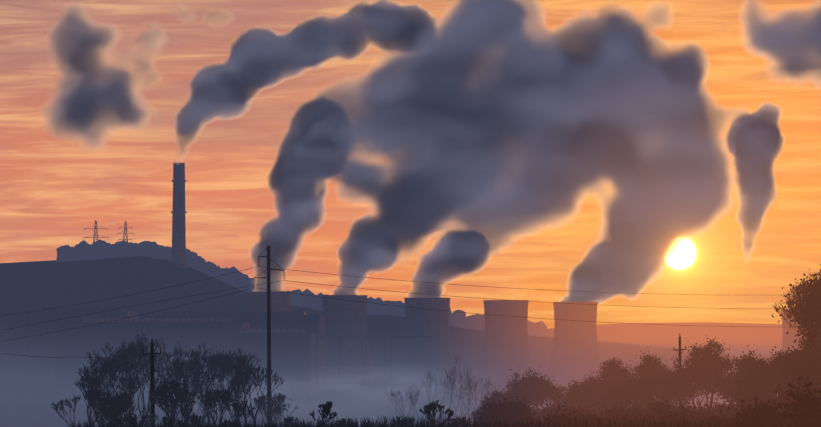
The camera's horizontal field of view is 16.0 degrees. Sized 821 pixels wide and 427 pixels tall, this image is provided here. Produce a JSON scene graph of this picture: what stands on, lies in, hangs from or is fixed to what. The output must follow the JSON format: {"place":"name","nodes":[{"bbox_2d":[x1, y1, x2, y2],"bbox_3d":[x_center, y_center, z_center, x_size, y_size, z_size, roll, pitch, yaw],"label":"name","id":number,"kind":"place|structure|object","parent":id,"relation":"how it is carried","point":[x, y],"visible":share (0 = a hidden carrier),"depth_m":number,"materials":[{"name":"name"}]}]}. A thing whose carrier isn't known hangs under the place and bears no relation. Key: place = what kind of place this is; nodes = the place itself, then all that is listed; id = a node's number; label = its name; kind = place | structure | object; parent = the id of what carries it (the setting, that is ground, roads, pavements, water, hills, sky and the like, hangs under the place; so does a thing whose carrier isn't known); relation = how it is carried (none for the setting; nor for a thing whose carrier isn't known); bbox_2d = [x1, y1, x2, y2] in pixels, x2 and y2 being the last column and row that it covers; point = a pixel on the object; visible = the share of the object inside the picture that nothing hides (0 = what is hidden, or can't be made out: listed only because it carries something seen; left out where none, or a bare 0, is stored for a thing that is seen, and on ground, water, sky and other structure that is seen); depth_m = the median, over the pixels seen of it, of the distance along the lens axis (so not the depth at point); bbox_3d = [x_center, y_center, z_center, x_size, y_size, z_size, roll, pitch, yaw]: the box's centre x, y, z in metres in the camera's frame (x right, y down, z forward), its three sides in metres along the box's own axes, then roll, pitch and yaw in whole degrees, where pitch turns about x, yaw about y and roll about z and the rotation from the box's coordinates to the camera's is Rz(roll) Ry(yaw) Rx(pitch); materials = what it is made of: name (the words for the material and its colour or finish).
{"place":"outdoors","nodes":[
{"label":"outdoors","id":0,"kind":"place"},
{"bbox_2d":[0,256,782,426],"bbox_3d":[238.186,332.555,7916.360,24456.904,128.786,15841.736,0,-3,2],"label":"terrain","id":1,"kind":"structure","parent":0,"point":[31,286],"depth_m":2665.63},
{"bbox_2d":[50,364,115,426],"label":"bare tree","id":2,"kind":"object","parent":1,"relation":"on","point":[93,383],"visible":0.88,"depth_m":140.79,"materials":[{"name":"black plant"}]},
{"bbox_2d":[83,220,107,242],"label":"lattice pylon","id":3,"kind":"object","parent":1,"relation":"on","point":[94,228],"visible":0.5,"depth_m":3012.86,"materials":[{"name":"grey metal"}]},
{"bbox_2d":[82,387,136,426],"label":"bush","id":4,"kind":"object","parent":1,"relation":"on","point":[120,402],"visible":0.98,"depth_m":120.17,"materials":[{"name":"black plant"}]},
{"bbox_2d":[75,339,156,424],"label":"bare tree","id":5,"kind":"object","parent":1,"relation":"on","point":[130,351],"visible":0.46,"depth_m":174.82,"materials":[{"name":"black plant"}]},
{"bbox_2d":[117,222,133,242],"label":"lattice pylon","id":6,"kind":"object","parent":1,"relation":"on","point":[124,231],"visible":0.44,"depth_m":3011.64,"materials":[{"name":"grey metal"}]},
{"bbox_2d":[89,351,168,424],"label":"bare tree","id":7,"kind":"object","parent":1,"relation":"on","point":[116,368],"visible":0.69,"depth_m":150.52,"materials":[{"name":"brown plant"}]},
{"bbox_2d":[115,412,146,426],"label":"bush","id":8,"kind":"object","parent":1,"relation":"on","point":[130,419],"visible":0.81,"depth_m":94.82,"materials":[{"name":"black plant"}]},
{"bbox_2d":[144,411,158,425],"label":"bush","id":9,"kind":"object","parent":1,"relation":"on","point":[152,416],"visible":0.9,"depth_m":140.24,"materials":[{"name":"black plant"}]},
{"bbox_2d":[114,334,189,426],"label":"bare tree","id":10,"kind":"object","parent":1,"relation":"on","point":[160,359],"visible":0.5,"depth_m":184.50,"materials":[{"name":"black plant"}]},
{"bbox_2d":[143,339,160,424],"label":"wood pole","id":11,"kind":"object","parent":1,"relation":"on","point":[152,357],"visible":0.92,"depth_m":170.21,"materials":[{"name":"brown wood"}]},
{"bbox_2d":[4,266,743,400],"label":"power wires","id":12,"kind":"object","parent":11,"relation":"attached to","point":[340,299],"visible":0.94,"depth_m":263.06,"materials":[{"name":"grey metal"}]},
{"bbox_2d":[147,358,198,421],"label":"bare tree","id":13,"kind":"object","parent":1,"relation":"on","point":[178,373],"visible":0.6,"depth_m":159.69,"materials":[{"name":"black plant"}]},
{"bbox_2d":[25,307,325,395],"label":"factory halls","id":14,"kind":"object","parent":1,"relation":"on","point":[296,354],"visible":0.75,"depth_m":2055.41,"materials":[{"name":"grey concrete"}]},
{"bbox_2d":[58,325,315,370],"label":"factory windows","id":15,"kind":"structure","parent":14,"relation":"attached to","point":[128,339],"depth_m":2054.91,"materials":[{"name":"grey glass"}]},
{"bbox_2d":[149,379,201,426],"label":"bare tree","id":16,"kind":"object","parent":1,"relation":"on","point":[162,390],"visible":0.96,"depth_m":119.63,"materials":[{"name":"brown plant"}]},
{"bbox_2d":[161,416,189,426],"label":"bush","id":17,"kind":"object","parent":1,"relation":"on","point":[171,424],"visible":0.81,"depth_m":100.21,"materials":[{"name":"black plant"}]},
{"bbox_2d":[170,162,186,268],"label":"chimney","id":18,"kind":"object","parent":1,"relation":"on","point":[178,212],"visible":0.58,"depth_m":2905.94,"materials":[{"name":"concrete"}]},
{"bbox_2d":[145,351,236,425],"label":"bare tree","id":19,"kind":"object","parent":1,"relation":"on","point":[213,353],"visible":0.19,"depth_m":189.91,"materials":[{"name":"black plant"}]},
{"bbox_2d":[180,342,234,426],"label":"bare tree","id":20,"kind":"object","parent":1,"relation":"on","point":[196,365],"visible":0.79,"depth_m":164.99,"materials":[{"name":"brown plant"}]},
{"bbox_2d":[202,386,254,426],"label":"bush","id":21,"kind":"object","parent":1,"relation":"on","point":[217,397],"visible":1,"depth_m":124.81,"materials":[{"name":"black plant"}]},
{"bbox_2d":[220,419,240,426],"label":"bush","id":22,"kind":"object","parent":1,"relation":"on","point":[229,422],"visible":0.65,"depth_m":109.92,"materials":[{"name":"black plant"}]},
{"bbox_2d":[200,348,262,421],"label":"bare tree","id":23,"kind":"object","parent":1,"relation":"on","point":[240,360],"visible":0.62,"depth_m":179.67,"materials":[{"name":"black plant"}]},
{"bbox_2d":[227,362,283,423],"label":"bare tree","id":24,"kind":"object","parent":1,"relation":"on","point":[237,380],"visible":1,"depth_m":150.27,"materials":[{"name":"black plant"}]},
{"bbox_2d":[246,292,290,310],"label":"cooling tower","id":25,"kind":"structure","parent":1,"relation":"on","point":[257,301],"depth_m":2189.66,"materials":[{"name":"concrete"}]},
{"bbox_2d":[253,246,284,423],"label":"power pole","id":26,"kind":"object","parent":1,"relation":"on","point":[268,315],"visible":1,"depth_m":230.18,"materials":[{"name":"wood"}]},
{"bbox_2d":[252,393,296,425],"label":"bush","id":27,"kind":"object","parent":1,"relation":"on","point":[275,409],"visible":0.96,"depth_m":200.01,"materials":[{"name":"black plant"}]},
{"bbox_2d":[283,416,295,426],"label":"bush","id":28,"kind":"object","parent":1,"relation":"on","point":[288,421],"visible":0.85,"depth_m":119.74,"materials":[{"name":"black plant"}]},
{"bbox_2d":[56,239,547,336],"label":"tree line","id":29,"kind":"object","parent":1,"relation":"on","point":[85,250],"visible":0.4,"depth_m":2953.00,"materials":[{"name":"green plant"}]},
{"bbox_2d":[309,401,337,426],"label":"bush","id":30,"kind":"object","parent":1,"relation":"on","point":[326,408],"visible":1,"depth_m":79.61,"materials":[{"name":"black plant"}]},
{"bbox_2d":[333,418,358,426],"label":"bush","id":31,"kind":"object","parent":1,"relation":"on","point":[338,421],"visible":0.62,"depth_m":114.72,"materials":[{"name":"black plant"}]},
{"bbox_2d":[321,295,378,385],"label":"cooling tower","id":32,"kind":"structure","parent":1,"relation":"on","point":[345,317],"depth_m":2185.01,"materials":[{"name":"concrete"}]},
{"bbox_2d":[320,336,431,389],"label":"pipe gantry","id":33,"kind":"object","parent":1,"relation":"on","point":[361,362],"visible":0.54,"depth_m":2119.77,"materials":[{"name":"grey metal"}]},
{"bbox_2d":[226,364,534,425],"bbox_3d":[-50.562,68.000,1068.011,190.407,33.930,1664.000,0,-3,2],"label":"ground fog","id":34,"kind":"object","parent":1,"relation":"on","point":[374,395],"visible":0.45,"depth_m":599.14,"materials":[{"name":"grey"}]},
{"bbox_2d":[384,387,418,422],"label":"bare tree","id":35,"kind":"object","parent":1,"relation":"on","point":[396,394],"depth_m":378.74,"materials":[{"name":"grey plant"}]},
{"bbox_2d":[391,416,414,426],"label":"bush","id":36,"kind":"object","parent":1,"relation":"on","point":[398,419],"visible":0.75,"depth_m":119.53,"materials":[{"name":"black plant"}]},
{"bbox_2d":[394,298,460,387],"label":"cooling tower","id":37,"kind":"structure","parent":1,"relation":"on","point":[433,355],"depth_m":2183.15,"materials":[{"name":"concrete"}]},
{"bbox_2d":[408,373,456,422],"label":"bare tree","id":38,"kind":"object","parent":1,"relation":"on","point":[435,389],"visible":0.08,"depth_m":400.23,"materials":[{"name":"grey plant"}]},
{"bbox_2d":[419,400,453,426],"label":"bush","id":39,"kind":"object","parent":1,"relation":"on","point":[427,408],"visible":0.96,"depth_m":84.73,"materials":[{"name":"black plant"}]},
{"bbox_2d":[67,412,818,426],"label":"dry grass tufts","id":40,"kind":"object","parent":1,"relation":"on","point":[364,423],"visible":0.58,"depth_m":78.30,"materials":[{"name":"brown plant"}]},
{"bbox_2d":[450,417,464,426],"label":"bush","id":41,"kind":"object","parent":1,"relation":"on","point":[457,419],"visible":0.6,"depth_m":124.38,"materials":[{"name":"black plant"}]},
{"bbox_2d":[440,354,491,417],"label":"bare tree","id":42,"kind":"object","parent":1,"relation":"on","point":[454,373],"visible":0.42,"depth_m":417.91,"materials":[{"name":"brown plant"}]},
{"bbox_2d":[443,366,490,423],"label":"bare tree","id":43,"kind":"object","parent":1,"relation":"on","point":[469,403],"visible":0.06,"depth_m":428.56,"materials":[{"name":"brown plant"}]},
{"bbox_2d":[467,405,484,423],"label":"bush","id":44,"kind":"object","parent":1,"relation":"on","point":[476,414],"visible":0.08,"depth_m":245.13,"materials":[{"name":"brown plant"}]},
{"bbox_2d":[460,376,506,409],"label":"bare tree","id":45,"kind":"object","parent":1,"relation":"on","point":[468,380],"visible":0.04,"depth_m":389.23,"materials":[{"name":"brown plant"}]},
{"bbox_2d":[472,394,501,426],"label":"bush","id":46,"kind":"object","parent":1,"relation":"on","point":[488,410],"visible":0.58,"depth_m":138.41,"materials":[{"name":"brown plant"}]},
{"bbox_2d":[475,386,532,409],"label":"bush","id":47,"kind":"object","parent":1,"relation":"on","point":[500,396],"visible":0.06,"depth_m":230.89,"materials":[{"name":"brown plant"}]},
{"bbox_2d":[473,300,535,388],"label":"cooling tower","id":48,"kind":"structure","parent":1,"relation":"on","point":[505,347],"depth_m":2181.68,"materials":[{"name":"concrete"}]},
{"bbox_2d":[490,396,537,426],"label":"bush","id":49,"kind":"object","parent":1,"relation":"on","point":[513,409],"visible":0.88,"depth_m":136.93,"materials":[{"name":"brown plant"}]},
{"bbox_2d":[503,366,548,410],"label":"bush","id":50,"kind":"object","parent":1,"relation":"on","point":[527,395],"visible":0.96,"depth_m":226.52,"materials":[{"name":"brown plant"}]},
{"bbox_2d":[522,401,541,421],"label":"bush","id":51,"kind":"object","parent":1,"relation":"on","point":[532,411],"visible":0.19,"depth_m":197.05,"materials":[{"name":"brown plant"}]},
{"bbox_2d":[523,370,569,421],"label":"autumn tree","id":52,"kind":"object","parent":1,"relation":"on","point":[551,389],"visible":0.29,"depth_m":234.21,"materials":[{"name":"brown plant"}]},
{"bbox_2d":[539,395,576,422],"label":"bush","id":53,"kind":"object","parent":1,"relation":"on","point":[549,410],"visible":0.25,"depth_m":182.67,"materials":[{"name":"brown plant"}]},
{"bbox_2d":[543,396,588,426],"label":"bush","id":54,"kind":"object","parent":1,"relation":"on","point":[564,418],"visible":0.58,"depth_m":114.33,"materials":[{"name":"brown plant"}]},
{"bbox_2d":[549,375,589,409],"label":"bush","id":55,"kind":"object","parent":1,"relation":"on","point":[575,386],"visible":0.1,"depth_m":223.34,"materials":[{"name":"brown plant"}]},
{"bbox_2d":[546,302,602,388],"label":"cooling tower","id":56,"kind":"structure","parent":1,"relation":"on","point":[575,354],"depth_m":2180.38,"materials":[{"name":"concrete"}]},
{"bbox_2d":[555,382,608,414],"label":"bush","id":57,"kind":"object","parent":1,"relation":"on","point":[584,397],"visible":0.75,"depth_m":207.51,"materials":[{"name":"brown plant"}]},
{"bbox_2d":[580,375,620,412],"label":"bush","id":58,"kind":"object","parent":1,"relation":"on","point":[608,383],"visible":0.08,"depth_m":209.88,"materials":[{"name":"brown plant"}]},
{"bbox_2d":[579,356,630,389],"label":"bush","id":59,"kind":"object","parent":1,"relation":"on","point":[611,369],"visible":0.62,"depth_m":219.44,"materials":[{"name":"brown plant"}]},
{"bbox_2d":[591,370,659,414],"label":"bush","id":60,"kind":"object","parent":1,"relation":"on","point":[635,388],"visible":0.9,"depth_m":190.65,"materials":[{"name":"brown plant"}]},
{"bbox_2d":[616,402,652,421],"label":"bush","id":61,"kind":"object","parent":1,"relation":"on","point":[632,414],"visible":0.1,"depth_m":131.27,"materials":[{"name":"brown plant"}]},
{"bbox_2d":[618,351,673,392],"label":"bush","id":62,"kind":"object","parent":1,"relation":"on","point":[649,363],"visible":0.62,"depth_m":208.91,"materials":[{"name":"brown plant"}]},
{"bbox_2d":[642,369,687,405],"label":"bush","id":63,"kind":"object","parent":1,"relation":"on","point":[660,387],"visible":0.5,"depth_m":195.64,"materials":[{"name":"brown plant"}]},
{"bbox_2d":[673,333,685,406],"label":"wood pole","id":64,"kind":"object","parent":1,"relation":"on","point":[679,349],"visible":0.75,"depth_m":239.12,"materials":[{"name":"brown wood"}]},
{"bbox_2d":[657,366,705,407],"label":"bush","id":65,"kind":"object","parent":1,"relation":"on","point":[690,394],"visible":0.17,"depth_m":195.93,"materials":[{"name":"brown plant"}]},
{"bbox_2d":[669,399,708,417],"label":"bush","id":66,"kind":"object","parent":1,"relation":"on","point":[684,404],"visible":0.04,"depth_m":160.94,"materials":[{"name":"brown plant"}]},
{"bbox_2d":[659,353,725,409],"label":"bush","id":67,"kind":"object","parent":1,"relation":"on","point":[680,380],"visible":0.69,"depth_m":186.71,"materials":[{"name":"brown plant"}]},
{"bbox_2d":[691,398,719,417],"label":"bush","id":68,"kind":"object","parent":1,"relation":"on","point":[705,410],"visible":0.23,"depth_m":156.19,"materials":[{"name":"brown plant"}]},
{"bbox_2d":[682,335,735,410],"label":"autumn tree","id":69,"kind":"object","parent":1,"relation":"on","point":[708,361],"visible":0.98,"depth_m":182.86,"materials":[{"name":"brown plant"}]},
{"bbox_2d":[705,395,738,419],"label":"bush","id":70,"kind":"object","parent":1,"relation":"on","point":[717,408],"visible":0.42,"depth_m":154.78,"materials":[{"name":"brown plant"}]},
{"bbox_2d":[711,367,740,403],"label":"bush","id":71,"kind":"object","parent":1,"relation":"on","point":[726,385],"visible":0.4,"depth_m":175.57,"materials":[{"name":"brown plant"}]},
{"bbox_2d":[727,345,767,380],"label":"bush","id":72,"kind":"object","parent":1,"relation":"on","point":[744,362],"visible":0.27,"depth_m":164.61,"materials":[{"name":"brown plant"}]},
{"bbox_2d":[728,388,772,416],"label":"bush","id":73,"kind":"object","parent":1,"relation":"on","point":[739,403],"visible":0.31,"depth_m":144.69,"materials":[{"name":"brown plant"}]},
{"bbox_2d":[730,354,794,406],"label":"bush","id":74,"kind":"object","parent":1,"relation":"on","point":[744,388],"visible":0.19,"depth_m":152.33,"materials":[{"name":"brown plant"}]},
{"bbox_2d":[727,396,799,426],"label":"bush","id":75,"kind":"object","parent":1,"relation":"on","point":[763,410],"visible":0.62,"depth_m":82.77,"materials":[{"name":"brown plant"}]},
{"bbox_2d":[745,348,798,409],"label":"autumn tree","id":76,"kind":"object","parent":1,"relation":"on","point":[767,372],"visible":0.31,"depth_m":151.31,"materials":[{"name":"brown plant"}]},
{"bbox_2d":[768,345,801,387],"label":"bush","id":77,"kind":"object","parent":1,"relation":"on","point":[786,354],"depth_m":161.99,"materials":[{"name":"brown plant"}]},
{"bbox_2d":[766,370,820,413],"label":"bush","id":78,"kind":"object","parent":1,"relation":"on","point":[816,385],"visible":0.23,"depth_m":121.73,"materials":[{"name":"brown plant"}]},
{"bbox_2d":[770,376,820,426],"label":"bush","id":79,"kind":"object","parent":1,"relation":"on","point":[807,404],"visible":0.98,"depth_m":72.06,"materials":[{"name":"brown plant"}]},
{"bbox_2d":[771,273,820,360],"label":"autumn tree","id":80,"kind":"object","parent":1,"relation":"on","point":[792,303],"visible":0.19,"depth_m":144.19,"materials":[{"name":"brown plant"}]},
{"bbox_2d":[772,338,820,386],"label":"bush","id":81,"kind":"object","parent":1,"relation":"on","point":[805,359],"visible":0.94,"depth_m":140.09,"materials":[{"name":"brown plant"}]},
{"bbox_2d":[781,310,814,354],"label":"cooling tower","id":82,"kind":"structure","parent":1,"relation":"on","point":[789,338],"depth_m":2179.52,"materials":[{"name":"concrete"}]},
{"bbox_2d":[786,269,820,351],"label":"autumn tree","id":83,"kind":"object","parent":1,"relation":"on","point":[805,320],"visible":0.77,"depth_m":123.22,"materials":[{"name":"brown plant"}]},
{"bbox_2d":[793,264,820,325],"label":"autumn tree","id":84,"kind":"object","parent":1,"relation":"on","point":[815,305],"visible":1,"depth_m":116.37,"materials":[{"name":"brown plant"}]},
{"bbox_2d":[794,328,820,353],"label":"bush","id":85,"kind":"object","parent":1,"relation":"on","point":[804,344],"visible":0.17,"depth_m":156.07,"materials":[{"name":"brown plant"}]},
{"bbox_2d":[0,0,820,328],"label":"sky","id":86,"kind":"structure","parent":0,"point":[662,150],"materials":[{"name":"orange"}]}
]}

